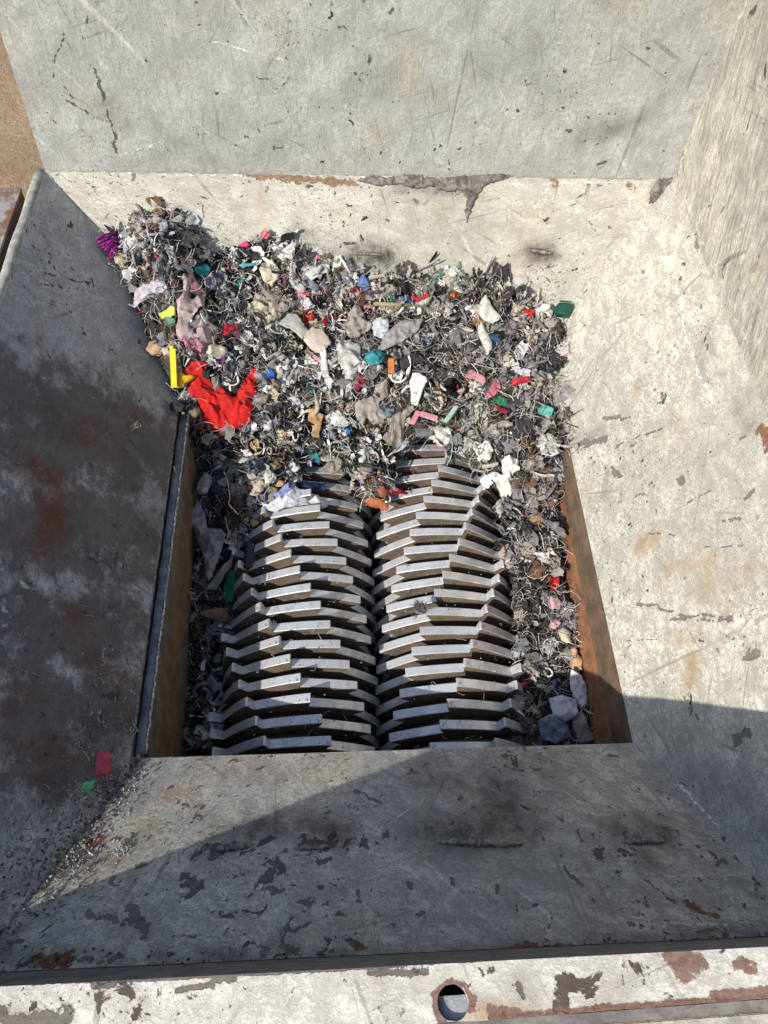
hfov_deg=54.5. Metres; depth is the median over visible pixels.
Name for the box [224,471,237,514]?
white string
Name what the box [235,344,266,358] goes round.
cloth strip
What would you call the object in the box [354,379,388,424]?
knit piece
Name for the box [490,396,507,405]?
dark green scrap
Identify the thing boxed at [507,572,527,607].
cloth strip
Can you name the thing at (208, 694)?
cloth scrap
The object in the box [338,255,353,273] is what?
cloth strip
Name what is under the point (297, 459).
cloth scrap
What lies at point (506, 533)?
cloth strip
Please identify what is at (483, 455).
cloth scrap
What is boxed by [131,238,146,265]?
cloth scrap
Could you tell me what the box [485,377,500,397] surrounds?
rose strip
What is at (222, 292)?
cloth scrap
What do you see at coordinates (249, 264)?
sky strip
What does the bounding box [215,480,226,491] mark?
cloth scrap
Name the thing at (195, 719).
cloth scrap
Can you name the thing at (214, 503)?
cloth scrap
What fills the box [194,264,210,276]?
teal scrap
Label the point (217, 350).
cream rag
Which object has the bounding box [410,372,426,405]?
foam wedge
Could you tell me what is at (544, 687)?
cloth scrap
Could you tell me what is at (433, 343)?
cloth scrap
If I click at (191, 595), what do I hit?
cloth scrap
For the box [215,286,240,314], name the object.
cloth scrap
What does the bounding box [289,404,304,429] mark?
cloth strip
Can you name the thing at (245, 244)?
hot pink scrap
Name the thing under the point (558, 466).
cloth strip
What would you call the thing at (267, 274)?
khaki cloth
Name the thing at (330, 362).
cloth strip
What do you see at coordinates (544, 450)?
cloth scrap
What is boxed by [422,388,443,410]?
cloth scrap
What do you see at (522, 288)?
cloth strip
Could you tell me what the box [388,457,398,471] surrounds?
cloth strip
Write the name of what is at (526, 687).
cloth scrap
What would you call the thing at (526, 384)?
cloth scrap
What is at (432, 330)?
cloth scrap
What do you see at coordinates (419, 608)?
fluff tuft
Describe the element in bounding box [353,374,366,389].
crimson rag
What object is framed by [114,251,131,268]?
cloth scrap
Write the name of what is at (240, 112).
shredder hopper
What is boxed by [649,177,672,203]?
corner grime
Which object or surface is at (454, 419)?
lint heap
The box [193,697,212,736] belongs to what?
cloth strip
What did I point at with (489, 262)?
cloth strip
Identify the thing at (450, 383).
cloth scrap
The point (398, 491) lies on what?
red ribbon
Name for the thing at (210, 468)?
cloth strip
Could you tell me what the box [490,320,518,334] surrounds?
cloth scrap
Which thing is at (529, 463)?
cloth scrap
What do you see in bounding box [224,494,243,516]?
cloth scrap
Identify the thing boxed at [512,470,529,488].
cloth scrap
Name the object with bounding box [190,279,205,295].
pink fold
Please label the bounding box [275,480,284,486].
stone
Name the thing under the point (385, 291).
cloth scrap
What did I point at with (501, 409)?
crimson scrap
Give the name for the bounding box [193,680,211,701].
cloth strip
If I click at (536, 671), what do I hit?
cloth scrap
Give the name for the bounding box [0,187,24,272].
steel ledge
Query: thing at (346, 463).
cloth scrap
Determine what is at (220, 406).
red cloth
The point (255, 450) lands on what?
cord loop
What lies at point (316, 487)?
navy lining
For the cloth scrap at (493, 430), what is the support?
on the lint heap
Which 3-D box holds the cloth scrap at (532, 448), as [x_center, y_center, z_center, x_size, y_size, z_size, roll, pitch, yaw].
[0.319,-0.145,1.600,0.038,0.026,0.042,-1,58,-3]
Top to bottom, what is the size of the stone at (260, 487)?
0.021 m
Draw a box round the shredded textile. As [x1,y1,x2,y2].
[98,195,595,756]
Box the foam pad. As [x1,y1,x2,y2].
[477,294,500,323]
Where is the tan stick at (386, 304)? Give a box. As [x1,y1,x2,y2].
[373,302,402,306]
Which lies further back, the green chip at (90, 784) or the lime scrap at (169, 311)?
the lime scrap at (169, 311)
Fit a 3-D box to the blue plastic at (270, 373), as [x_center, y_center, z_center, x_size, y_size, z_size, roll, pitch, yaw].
[-0.241,-0.293,1.582,0.015,0.012,0.016,-21,61,-15]
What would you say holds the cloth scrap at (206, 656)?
on the lint heap
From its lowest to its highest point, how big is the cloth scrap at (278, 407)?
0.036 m
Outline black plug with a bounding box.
[170,400,185,411]
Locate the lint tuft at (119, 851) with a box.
[109,842,130,857]
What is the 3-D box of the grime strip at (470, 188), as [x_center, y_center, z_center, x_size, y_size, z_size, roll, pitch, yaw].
[0.107,-0.671,1.593,0.336,0.083,0.058,-1,58,-3]
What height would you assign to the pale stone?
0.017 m
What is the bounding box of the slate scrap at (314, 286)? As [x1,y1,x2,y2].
[308,279,321,291]
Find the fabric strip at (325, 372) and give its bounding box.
[320,345,335,388]
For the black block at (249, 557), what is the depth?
1.56 m
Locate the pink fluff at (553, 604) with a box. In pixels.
[548,595,561,609]
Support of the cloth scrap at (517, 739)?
on the lint heap
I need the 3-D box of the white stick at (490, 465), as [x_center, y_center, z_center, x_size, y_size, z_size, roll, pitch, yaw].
[0.228,-0.100,1.601,0.035,0.008,0.006,-10,59,-9]
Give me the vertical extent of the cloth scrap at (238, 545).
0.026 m
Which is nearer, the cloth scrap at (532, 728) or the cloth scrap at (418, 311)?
the cloth scrap at (532, 728)
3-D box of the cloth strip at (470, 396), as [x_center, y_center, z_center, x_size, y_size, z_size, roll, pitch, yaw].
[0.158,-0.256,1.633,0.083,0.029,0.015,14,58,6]
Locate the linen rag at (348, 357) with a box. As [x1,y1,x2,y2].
[336,339,360,393]
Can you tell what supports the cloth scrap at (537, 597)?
on the lint heap
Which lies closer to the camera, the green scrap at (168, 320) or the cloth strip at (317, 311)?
the green scrap at (168, 320)
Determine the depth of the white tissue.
1.60 m
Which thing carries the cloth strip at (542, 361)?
on the lint heap
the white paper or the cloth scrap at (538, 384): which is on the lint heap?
the cloth scrap at (538, 384)
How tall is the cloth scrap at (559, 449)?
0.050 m
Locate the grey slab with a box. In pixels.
[415,428,432,436]
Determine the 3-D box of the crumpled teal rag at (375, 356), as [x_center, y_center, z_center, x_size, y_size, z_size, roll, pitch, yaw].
[-0.019,-0.333,1.608,0.048,0.031,0.039,-1,58,-3]
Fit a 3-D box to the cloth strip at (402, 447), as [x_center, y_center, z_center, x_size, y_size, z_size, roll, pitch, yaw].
[0.006,-0.136,1.631,0.083,0.041,0.038,17,59,8]
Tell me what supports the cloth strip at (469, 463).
on the lint heap
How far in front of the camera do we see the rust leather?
1.61 m
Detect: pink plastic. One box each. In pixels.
[410,410,420,424]
[419,411,438,420]
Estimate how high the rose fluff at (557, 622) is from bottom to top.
0.014 m
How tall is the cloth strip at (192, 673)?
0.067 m
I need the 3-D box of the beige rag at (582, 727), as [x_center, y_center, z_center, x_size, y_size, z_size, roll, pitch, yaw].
[0.365,0.397,1.375,0.032,0.015,0.056,-16,60,-12]
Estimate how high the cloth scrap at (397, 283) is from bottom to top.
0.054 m
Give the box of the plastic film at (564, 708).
[549,695,578,721]
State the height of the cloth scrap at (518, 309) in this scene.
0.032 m
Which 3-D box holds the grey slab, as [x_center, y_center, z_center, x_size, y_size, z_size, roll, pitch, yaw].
[0.088,-0.176,1.649,0.040,0.014,0.015,-1,58,-3]
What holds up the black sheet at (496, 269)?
on the lint heap
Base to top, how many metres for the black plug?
0.015 m
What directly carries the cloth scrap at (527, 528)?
on the lint heap
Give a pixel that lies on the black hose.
(512, 549)
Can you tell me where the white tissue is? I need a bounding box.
[487,454,519,497]
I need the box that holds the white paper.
[261,486,330,511]
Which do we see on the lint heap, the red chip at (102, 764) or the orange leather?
the orange leather
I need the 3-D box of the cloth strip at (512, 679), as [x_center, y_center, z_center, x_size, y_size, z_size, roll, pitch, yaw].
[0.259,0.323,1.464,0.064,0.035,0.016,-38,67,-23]
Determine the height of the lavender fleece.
0.074 m
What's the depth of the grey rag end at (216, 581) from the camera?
1.54 m
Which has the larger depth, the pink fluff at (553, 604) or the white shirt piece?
the white shirt piece
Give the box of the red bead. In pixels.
[523,309,534,319]
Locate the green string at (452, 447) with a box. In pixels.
[446,429,452,464]
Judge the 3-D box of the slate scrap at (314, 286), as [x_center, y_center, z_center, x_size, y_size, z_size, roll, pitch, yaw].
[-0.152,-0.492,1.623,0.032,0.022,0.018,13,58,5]
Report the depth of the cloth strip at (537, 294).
1.68 m
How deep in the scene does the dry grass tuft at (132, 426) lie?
1.43 m
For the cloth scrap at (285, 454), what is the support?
on the lint heap
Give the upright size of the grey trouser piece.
0.195 m
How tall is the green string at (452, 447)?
0.056 m
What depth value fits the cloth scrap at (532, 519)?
1.56 m
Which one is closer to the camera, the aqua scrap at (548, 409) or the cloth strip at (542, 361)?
the aqua scrap at (548, 409)
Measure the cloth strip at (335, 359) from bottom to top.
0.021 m
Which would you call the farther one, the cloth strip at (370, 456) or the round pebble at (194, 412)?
the cloth strip at (370, 456)
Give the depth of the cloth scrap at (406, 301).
1.64 m
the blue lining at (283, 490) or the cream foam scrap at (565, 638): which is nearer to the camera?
the cream foam scrap at (565, 638)
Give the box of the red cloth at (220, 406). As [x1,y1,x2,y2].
[182,360,258,431]
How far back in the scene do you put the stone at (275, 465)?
1.59 m
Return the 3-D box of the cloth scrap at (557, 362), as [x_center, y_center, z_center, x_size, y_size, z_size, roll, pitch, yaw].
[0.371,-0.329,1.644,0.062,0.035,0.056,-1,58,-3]
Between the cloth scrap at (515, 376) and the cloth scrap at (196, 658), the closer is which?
the cloth scrap at (196, 658)
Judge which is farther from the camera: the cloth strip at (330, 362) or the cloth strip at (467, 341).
the cloth strip at (467, 341)
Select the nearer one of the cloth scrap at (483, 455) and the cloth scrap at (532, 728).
the cloth scrap at (532, 728)
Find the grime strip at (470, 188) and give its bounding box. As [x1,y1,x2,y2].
[356,174,512,222]
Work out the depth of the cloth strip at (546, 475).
1.57 m
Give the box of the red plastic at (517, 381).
[512,376,531,384]
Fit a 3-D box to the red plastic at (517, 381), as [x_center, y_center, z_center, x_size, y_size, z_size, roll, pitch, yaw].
[0.301,-0.289,1.628,0.045,0.011,0.014,-13,59,-11]
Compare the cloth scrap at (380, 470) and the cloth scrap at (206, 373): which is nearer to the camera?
the cloth scrap at (206, 373)
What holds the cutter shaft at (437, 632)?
in the shredder hopper
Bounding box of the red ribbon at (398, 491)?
[387,488,407,494]
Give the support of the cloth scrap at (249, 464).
on the lint heap
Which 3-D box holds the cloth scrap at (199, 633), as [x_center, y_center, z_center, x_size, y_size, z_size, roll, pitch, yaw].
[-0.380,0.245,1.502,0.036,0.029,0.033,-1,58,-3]
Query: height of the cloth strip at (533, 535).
0.030 m
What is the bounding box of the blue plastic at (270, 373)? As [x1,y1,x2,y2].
[266,369,274,378]
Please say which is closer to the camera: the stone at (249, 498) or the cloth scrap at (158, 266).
the cloth scrap at (158, 266)
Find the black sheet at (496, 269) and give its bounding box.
[491,261,510,282]
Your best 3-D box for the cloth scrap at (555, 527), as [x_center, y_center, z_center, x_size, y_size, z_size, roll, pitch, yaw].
[0.337,0.041,1.546,0.073,0.054,0.048,41,65,20]
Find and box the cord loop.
[231,441,264,462]
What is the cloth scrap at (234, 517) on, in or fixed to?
on the lint heap
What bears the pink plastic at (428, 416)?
on the lint heap
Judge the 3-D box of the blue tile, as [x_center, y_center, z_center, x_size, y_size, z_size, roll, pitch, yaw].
[0.249,-0.390,1.664,0.027,0.010,0.017,22,59,11]
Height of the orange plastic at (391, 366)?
0.020 m
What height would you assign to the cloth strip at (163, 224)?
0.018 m
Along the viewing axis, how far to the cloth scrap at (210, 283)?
1.56 m
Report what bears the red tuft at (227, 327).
on the lint heap
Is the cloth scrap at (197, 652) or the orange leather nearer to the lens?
the cloth scrap at (197, 652)
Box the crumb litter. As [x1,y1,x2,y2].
[0,177,767,971]
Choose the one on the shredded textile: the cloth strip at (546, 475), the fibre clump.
the fibre clump
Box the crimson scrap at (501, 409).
[493,401,510,413]
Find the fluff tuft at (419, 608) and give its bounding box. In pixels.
[409,598,431,618]
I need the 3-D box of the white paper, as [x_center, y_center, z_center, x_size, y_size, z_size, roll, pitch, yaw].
[-0.191,-0.029,1.608,0.148,0.057,0.048,-12,59,-10]
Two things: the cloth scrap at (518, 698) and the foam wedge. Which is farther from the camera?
the foam wedge
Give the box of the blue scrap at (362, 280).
[357,273,370,290]
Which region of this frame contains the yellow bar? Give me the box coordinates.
[170,346,176,387]
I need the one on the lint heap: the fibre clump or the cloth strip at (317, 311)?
the cloth strip at (317, 311)
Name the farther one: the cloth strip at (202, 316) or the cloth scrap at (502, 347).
the cloth scrap at (502, 347)
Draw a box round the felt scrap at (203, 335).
[176,272,218,356]
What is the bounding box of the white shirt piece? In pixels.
[372,317,388,338]
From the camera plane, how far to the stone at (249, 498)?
1.58 m
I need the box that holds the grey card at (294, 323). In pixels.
[279,313,307,338]
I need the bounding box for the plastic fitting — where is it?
[553,300,573,317]
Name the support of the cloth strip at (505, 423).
on the lint heap
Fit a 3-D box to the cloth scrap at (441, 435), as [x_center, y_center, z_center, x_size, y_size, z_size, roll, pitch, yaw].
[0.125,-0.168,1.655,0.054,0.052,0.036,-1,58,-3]
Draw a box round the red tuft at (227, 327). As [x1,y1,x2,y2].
[221,323,238,334]
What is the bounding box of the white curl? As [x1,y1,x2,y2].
[544,667,552,677]
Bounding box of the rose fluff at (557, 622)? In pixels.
[549,618,560,629]
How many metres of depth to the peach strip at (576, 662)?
1.44 m
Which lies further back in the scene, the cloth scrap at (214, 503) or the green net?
the cloth scrap at (214, 503)
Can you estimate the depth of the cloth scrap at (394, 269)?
1.63 m
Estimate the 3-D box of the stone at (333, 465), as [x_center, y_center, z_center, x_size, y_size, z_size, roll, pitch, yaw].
[-0.108,-0.102,1.641,0.035,0.029,0.040,35,63,18]
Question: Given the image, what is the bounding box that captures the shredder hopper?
[0,0,767,1023]
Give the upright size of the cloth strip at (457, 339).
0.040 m
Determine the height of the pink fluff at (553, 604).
0.015 m
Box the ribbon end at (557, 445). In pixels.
[537,441,578,447]
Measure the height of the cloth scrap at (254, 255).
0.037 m
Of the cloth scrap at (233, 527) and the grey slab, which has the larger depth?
the grey slab
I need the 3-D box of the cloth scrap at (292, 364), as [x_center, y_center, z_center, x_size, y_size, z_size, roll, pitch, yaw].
[-0.198,-0.303,1.593,0.058,0.057,0.037,-30,64,-20]
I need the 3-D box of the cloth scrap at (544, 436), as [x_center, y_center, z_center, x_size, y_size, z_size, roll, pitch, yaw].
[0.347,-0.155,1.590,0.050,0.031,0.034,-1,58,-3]
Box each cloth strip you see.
[124,232,158,253]
[133,220,167,235]
[139,215,183,226]
[177,231,196,244]
[187,665,197,680]
[192,672,206,703]
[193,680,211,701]
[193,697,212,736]
[197,670,211,680]
[200,310,215,323]
[201,703,227,712]
[209,457,220,474]
[213,449,238,465]
[225,512,231,526]
[228,368,238,385]
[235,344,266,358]
[240,312,262,329]
[247,328,284,365]
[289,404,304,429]
[308,310,331,317]
[313,387,319,414]
[327,352,337,363]
[327,359,341,378]
[329,437,353,446]
[333,438,351,453]
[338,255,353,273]
[343,463,388,475]
[367,449,379,465]
[370,437,406,459]
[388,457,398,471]
[390,368,406,382]
[433,379,446,401]
[449,394,474,400]
[452,310,469,348]
[458,340,489,360]
[460,425,479,436]
[464,256,492,293]
[466,438,484,471]
[487,420,512,433]
[498,543,517,566]
[499,516,508,534]
[505,670,524,683]
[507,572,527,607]
[509,285,528,301]
[510,521,538,547]
[515,618,536,635]
[519,359,549,363]
[526,470,554,476]
[535,288,539,304]
[536,478,556,500]
[551,455,560,468]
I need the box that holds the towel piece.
[378,318,423,350]
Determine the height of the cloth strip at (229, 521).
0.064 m
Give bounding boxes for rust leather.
[377,487,388,497]
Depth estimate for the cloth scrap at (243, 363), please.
1.57 m
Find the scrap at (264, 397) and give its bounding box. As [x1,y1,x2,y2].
[254,393,269,402]
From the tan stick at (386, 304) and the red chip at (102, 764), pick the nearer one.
the red chip at (102, 764)
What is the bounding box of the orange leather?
[364,497,388,510]
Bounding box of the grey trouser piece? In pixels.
[173,466,225,580]
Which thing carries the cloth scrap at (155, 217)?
on the lint heap
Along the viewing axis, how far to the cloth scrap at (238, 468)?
1.59 m
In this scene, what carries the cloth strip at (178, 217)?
on the shredded textile
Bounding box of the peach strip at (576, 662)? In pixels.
[570,645,582,670]
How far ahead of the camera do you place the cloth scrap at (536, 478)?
1.59 m
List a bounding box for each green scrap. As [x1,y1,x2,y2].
[164,316,175,324]
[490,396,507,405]
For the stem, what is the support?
on the shredded textile
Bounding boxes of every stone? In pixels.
[145,340,162,356]
[162,347,169,355]
[247,495,252,501]
[250,489,259,495]
[250,519,258,526]
[253,479,267,492]
[264,472,276,482]
[267,485,278,492]
[269,461,281,471]
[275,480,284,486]
[323,456,343,473]
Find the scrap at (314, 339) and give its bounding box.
[303,326,330,352]
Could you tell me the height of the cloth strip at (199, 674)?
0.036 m
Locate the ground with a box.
[0,32,767,1023]
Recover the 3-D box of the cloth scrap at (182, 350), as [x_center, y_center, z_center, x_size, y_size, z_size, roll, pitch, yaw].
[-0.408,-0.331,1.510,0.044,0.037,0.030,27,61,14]
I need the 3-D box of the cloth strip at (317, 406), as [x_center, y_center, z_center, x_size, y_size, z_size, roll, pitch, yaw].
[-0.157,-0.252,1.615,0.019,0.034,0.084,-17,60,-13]
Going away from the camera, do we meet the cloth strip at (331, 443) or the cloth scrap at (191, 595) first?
the cloth scrap at (191, 595)
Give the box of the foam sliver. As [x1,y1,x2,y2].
[477,322,492,354]
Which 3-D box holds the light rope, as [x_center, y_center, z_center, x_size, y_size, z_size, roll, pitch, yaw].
[0.272,0.003,1.587,0.049,0.032,0.021,16,59,7]
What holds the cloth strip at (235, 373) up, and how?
on the lint heap
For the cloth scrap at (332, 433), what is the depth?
1.62 m
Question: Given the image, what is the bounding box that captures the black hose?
[501,508,535,589]
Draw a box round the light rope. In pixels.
[499,507,523,517]
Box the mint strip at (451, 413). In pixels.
[443,406,458,422]
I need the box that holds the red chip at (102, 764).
[94,751,111,775]
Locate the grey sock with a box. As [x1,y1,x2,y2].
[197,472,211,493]
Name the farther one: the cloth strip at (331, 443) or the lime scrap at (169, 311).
the cloth strip at (331, 443)
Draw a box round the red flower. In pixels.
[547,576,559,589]
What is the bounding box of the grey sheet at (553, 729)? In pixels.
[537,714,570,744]
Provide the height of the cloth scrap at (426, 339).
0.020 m
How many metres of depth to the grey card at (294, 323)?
1.60 m
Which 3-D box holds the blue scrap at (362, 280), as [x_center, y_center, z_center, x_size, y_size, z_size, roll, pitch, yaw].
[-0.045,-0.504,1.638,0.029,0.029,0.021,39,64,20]
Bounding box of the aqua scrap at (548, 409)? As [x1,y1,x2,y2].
[537,403,553,416]
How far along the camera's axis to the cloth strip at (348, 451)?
1.63 m
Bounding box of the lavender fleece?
[129,279,171,307]
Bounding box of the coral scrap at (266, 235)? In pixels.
[260,229,270,239]
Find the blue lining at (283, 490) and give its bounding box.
[273,480,295,497]
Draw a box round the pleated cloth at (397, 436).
[382,405,413,447]
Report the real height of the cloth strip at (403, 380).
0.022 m
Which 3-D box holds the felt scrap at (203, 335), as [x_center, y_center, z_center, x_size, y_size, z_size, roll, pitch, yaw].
[-0.383,-0.408,1.539,0.082,0.126,0.153,-1,58,-3]
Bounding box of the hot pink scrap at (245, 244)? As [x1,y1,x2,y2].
[239,241,249,247]
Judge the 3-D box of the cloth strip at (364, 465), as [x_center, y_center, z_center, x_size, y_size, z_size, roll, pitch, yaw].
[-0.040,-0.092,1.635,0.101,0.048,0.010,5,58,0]
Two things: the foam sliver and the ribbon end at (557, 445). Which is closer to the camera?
the ribbon end at (557, 445)
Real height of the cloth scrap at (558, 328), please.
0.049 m
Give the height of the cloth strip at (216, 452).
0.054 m
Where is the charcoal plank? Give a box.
[397,353,431,370]
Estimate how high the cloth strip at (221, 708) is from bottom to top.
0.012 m
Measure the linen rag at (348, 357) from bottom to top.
0.057 m
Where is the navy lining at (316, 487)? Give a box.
[299,481,330,491]
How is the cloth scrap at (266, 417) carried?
on the lint heap
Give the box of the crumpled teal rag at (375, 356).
[364,349,385,364]
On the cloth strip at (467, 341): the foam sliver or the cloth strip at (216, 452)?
the foam sliver
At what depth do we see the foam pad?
1.66 m
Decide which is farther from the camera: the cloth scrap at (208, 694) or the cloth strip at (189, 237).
the cloth strip at (189, 237)
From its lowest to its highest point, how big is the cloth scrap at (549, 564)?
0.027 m
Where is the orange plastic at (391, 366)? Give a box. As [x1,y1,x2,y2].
[388,358,393,374]
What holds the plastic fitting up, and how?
on the shredder hopper
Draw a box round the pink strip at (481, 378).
[465,369,485,382]
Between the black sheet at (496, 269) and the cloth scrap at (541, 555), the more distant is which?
the black sheet at (496, 269)
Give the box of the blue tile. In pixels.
[490,332,500,342]
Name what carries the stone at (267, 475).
on the shredded textile
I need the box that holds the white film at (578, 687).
[570,669,587,710]
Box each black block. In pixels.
[243,544,257,570]
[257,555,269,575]
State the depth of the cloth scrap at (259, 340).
1.58 m
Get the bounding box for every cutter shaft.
[208,462,379,755]
[368,439,525,750]
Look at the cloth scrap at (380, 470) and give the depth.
1.63 m
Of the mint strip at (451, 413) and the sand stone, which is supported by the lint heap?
the sand stone
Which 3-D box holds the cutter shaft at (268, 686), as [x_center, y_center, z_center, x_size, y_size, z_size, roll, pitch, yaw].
[-0.196,0.142,1.684,0.350,0.350,0.945,-1,58,-3]
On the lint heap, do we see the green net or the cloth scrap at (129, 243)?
the cloth scrap at (129, 243)
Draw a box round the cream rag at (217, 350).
[206,344,227,358]
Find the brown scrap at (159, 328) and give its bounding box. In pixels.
[147,318,174,333]
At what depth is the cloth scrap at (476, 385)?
1.64 m
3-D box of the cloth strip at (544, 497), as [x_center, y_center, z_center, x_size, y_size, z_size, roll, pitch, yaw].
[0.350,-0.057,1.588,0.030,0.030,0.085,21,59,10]
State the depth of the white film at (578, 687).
1.41 m
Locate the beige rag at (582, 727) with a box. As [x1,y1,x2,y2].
[573,712,594,744]
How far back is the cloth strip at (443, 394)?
1.63 m
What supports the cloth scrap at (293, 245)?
on the lint heap
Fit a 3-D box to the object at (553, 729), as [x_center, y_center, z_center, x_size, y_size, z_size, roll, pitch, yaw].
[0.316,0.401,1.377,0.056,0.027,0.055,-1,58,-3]
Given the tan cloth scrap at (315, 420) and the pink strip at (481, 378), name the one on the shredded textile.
the tan cloth scrap at (315, 420)
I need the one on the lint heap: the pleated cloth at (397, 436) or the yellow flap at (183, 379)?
the yellow flap at (183, 379)
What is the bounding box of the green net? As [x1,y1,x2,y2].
[223,569,236,601]
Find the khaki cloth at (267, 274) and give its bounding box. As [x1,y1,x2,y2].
[259,259,279,286]
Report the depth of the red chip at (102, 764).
1.13 m
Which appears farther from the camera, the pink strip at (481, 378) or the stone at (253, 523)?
the pink strip at (481, 378)
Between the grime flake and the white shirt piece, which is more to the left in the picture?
the grime flake
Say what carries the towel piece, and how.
on the shredded textile
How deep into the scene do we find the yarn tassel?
1.56 m
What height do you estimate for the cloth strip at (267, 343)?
0.049 m
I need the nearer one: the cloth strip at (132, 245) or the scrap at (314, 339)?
the cloth strip at (132, 245)
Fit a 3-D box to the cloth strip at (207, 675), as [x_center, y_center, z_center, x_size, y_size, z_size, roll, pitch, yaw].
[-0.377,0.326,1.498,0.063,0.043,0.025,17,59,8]
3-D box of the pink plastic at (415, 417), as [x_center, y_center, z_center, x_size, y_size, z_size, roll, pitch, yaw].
[0.068,-0.206,1.623,0.012,0.011,0.036,23,60,12]
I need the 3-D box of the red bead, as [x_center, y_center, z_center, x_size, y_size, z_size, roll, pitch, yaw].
[0.326,-0.448,1.677,0.022,0.021,0.019,30,61,15]
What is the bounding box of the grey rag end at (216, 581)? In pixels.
[205,554,232,589]
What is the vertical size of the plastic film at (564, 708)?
0.022 m
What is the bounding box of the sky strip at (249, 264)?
[239,261,262,267]
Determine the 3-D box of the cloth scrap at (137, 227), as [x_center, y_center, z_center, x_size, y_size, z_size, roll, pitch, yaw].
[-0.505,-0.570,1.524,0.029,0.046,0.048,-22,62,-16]
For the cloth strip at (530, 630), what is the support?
on the lint heap
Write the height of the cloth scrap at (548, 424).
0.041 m
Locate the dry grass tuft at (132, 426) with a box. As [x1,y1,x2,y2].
[128,419,141,430]
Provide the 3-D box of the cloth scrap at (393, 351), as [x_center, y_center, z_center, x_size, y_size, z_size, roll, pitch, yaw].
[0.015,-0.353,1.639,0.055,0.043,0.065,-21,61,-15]
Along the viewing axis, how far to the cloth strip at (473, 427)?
1.62 m
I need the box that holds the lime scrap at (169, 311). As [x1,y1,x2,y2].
[158,306,175,318]
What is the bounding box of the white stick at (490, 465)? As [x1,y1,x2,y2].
[482,462,497,467]
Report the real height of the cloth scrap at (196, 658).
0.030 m
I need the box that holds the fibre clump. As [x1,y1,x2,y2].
[247,293,285,323]
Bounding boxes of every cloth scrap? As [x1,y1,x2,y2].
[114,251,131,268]
[126,234,135,251]
[129,219,143,240]
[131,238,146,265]
[140,213,162,223]
[152,253,173,280]
[173,341,195,358]
[188,591,197,603]
[188,626,203,641]
[188,637,202,660]
[189,655,201,668]
[192,714,209,731]
[200,649,210,668]
[200,686,211,704]
[201,366,211,378]
[203,271,226,290]
[204,497,216,511]
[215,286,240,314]
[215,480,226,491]
[220,284,227,295]
[223,514,237,532]
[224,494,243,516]
[225,538,242,548]
[230,354,251,369]
[230,503,250,524]
[233,245,259,260]
[233,456,257,473]
[243,454,268,473]
[254,337,266,349]
[256,411,284,432]
[265,401,289,414]
[272,237,298,260]
[276,359,303,382]
[281,449,293,467]
[290,449,306,465]
[294,421,319,442]
[308,408,323,444]
[328,427,336,443]
[343,450,359,467]
[345,427,361,450]
[371,460,385,473]
[374,277,397,299]
[382,346,402,363]
[387,277,408,298]
[388,259,414,283]
[402,292,409,304]
[405,292,424,315]
[420,332,433,345]
[420,337,437,347]
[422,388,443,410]
[425,322,439,343]
[429,425,451,446]
[441,378,465,398]
[457,382,471,399]
[468,375,485,400]
[472,440,493,462]
[473,406,484,428]
[485,424,504,446]
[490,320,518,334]
[490,337,516,356]
[499,496,524,519]
[507,735,522,743]
[508,372,517,383]
[511,304,531,316]
[511,713,538,735]
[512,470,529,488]
[513,693,526,708]
[517,507,542,524]
[518,383,530,389]
[520,522,542,541]
[520,657,549,679]
[523,437,539,453]
[523,684,532,696]
[525,455,544,473]
[529,381,542,393]
[529,513,544,529]
[530,367,546,387]
[531,469,538,480]
[531,676,553,692]
[532,548,558,561]
[533,414,556,434]
[533,518,566,544]
[533,588,547,606]
[535,432,557,447]
[538,352,563,372]
[538,436,559,457]
[544,322,565,346]
[545,554,560,571]
[557,438,563,452]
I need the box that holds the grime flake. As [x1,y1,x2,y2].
[0,593,26,623]
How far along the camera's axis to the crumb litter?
1.07 m
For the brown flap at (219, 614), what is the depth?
1.51 m
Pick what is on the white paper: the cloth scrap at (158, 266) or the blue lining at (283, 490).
the blue lining at (283, 490)
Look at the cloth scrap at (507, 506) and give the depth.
1.58 m
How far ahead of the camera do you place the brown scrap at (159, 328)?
1.53 m
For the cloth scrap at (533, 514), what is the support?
on the lint heap
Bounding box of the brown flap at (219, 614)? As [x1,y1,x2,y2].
[196,608,228,622]
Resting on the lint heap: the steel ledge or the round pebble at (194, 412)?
the round pebble at (194, 412)
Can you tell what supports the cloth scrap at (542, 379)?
on the lint heap
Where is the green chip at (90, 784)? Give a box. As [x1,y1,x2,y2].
[81,780,96,794]
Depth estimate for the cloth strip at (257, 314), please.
1.59 m
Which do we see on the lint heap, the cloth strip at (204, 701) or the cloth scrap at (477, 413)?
the cloth scrap at (477, 413)
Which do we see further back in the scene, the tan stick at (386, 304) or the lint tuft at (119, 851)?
the tan stick at (386, 304)
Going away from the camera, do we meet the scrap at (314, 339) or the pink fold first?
the pink fold
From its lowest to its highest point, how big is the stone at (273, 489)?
0.016 m
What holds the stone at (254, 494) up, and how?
on the shredded textile
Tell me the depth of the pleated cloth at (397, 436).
1.63 m
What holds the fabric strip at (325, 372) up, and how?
on the shredded textile
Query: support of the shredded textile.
in the shredder hopper
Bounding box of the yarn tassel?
[96,224,122,258]
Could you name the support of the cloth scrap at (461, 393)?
on the lint heap
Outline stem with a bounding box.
[381,291,433,319]
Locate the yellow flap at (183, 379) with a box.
[177,371,195,387]
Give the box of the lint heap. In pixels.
[114,211,590,747]
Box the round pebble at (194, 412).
[187,406,200,419]
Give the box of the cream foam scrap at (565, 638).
[558,627,571,642]
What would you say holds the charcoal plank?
on the lint heap

